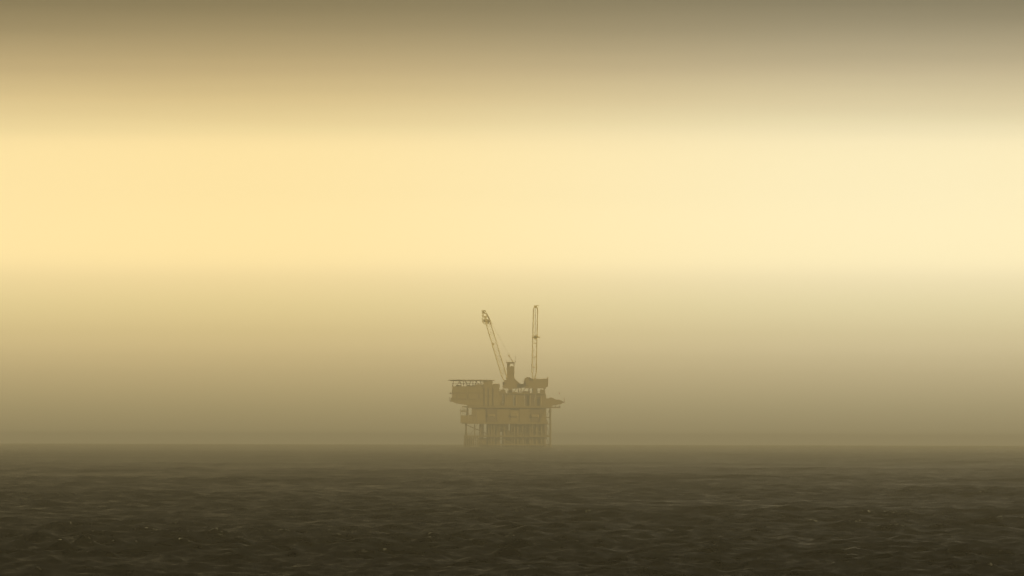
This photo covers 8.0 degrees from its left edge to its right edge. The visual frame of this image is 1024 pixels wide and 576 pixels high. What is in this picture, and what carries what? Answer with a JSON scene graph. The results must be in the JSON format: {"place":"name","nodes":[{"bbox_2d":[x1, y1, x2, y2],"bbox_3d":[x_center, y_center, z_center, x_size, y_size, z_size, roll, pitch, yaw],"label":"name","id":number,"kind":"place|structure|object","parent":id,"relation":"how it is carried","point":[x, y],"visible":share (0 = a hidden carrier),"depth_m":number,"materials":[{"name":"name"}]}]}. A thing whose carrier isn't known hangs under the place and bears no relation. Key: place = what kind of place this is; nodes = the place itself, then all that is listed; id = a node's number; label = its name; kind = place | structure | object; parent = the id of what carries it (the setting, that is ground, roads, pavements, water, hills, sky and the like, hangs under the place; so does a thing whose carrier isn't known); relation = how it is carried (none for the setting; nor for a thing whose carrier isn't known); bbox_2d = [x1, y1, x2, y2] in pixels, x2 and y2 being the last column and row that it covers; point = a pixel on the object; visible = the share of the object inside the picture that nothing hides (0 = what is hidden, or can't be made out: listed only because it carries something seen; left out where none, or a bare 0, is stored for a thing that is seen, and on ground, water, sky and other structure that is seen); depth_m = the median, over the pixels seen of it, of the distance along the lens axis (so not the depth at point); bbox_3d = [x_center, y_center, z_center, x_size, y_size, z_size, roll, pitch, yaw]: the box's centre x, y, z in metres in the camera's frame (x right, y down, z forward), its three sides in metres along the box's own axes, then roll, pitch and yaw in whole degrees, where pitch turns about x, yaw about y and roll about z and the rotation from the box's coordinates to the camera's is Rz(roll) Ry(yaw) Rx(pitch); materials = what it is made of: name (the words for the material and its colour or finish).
{"place":"outdoors","nodes":[
{"label":"outdoors","id":0,"kind":"place"},
{"bbox_2d":[0,443,1023,575],"bbox_3d":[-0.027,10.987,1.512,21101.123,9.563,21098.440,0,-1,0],"label":"sea","id":1,"kind":"structure","parent":0,"point":[84,509],"depth_m":653.48,"materials":[{"name":"liquid"}]},
{"bbox_2d":[449,380,564,446],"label":"oil platform","id":2,"kind":"structure","parent":1,"relation":"in","point":[496,410],"depth_m":4781.62,"materials":[{"name":"paint"}]},
{"bbox_2d":[482,310,523,392],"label":"pedestal crane","id":3,"kind":"object","parent":2,"relation":"on","point":[510,383],"visible":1,"depth_m":4793.42,"materials":[{"name":"paint"}]},
{"bbox_2d":[524,305,547,388],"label":"pedestal crane","id":4,"kind":"object","parent":2,"relation":"on","point":[530,382],"visible":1,"depth_m":4790.05,"materials":[{"name":"paint"}]},
{"bbox_2d":[0,0,1023,445],"label":"sky","id":5,"kind":"structure","parent":0,"point":[725,222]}
]}

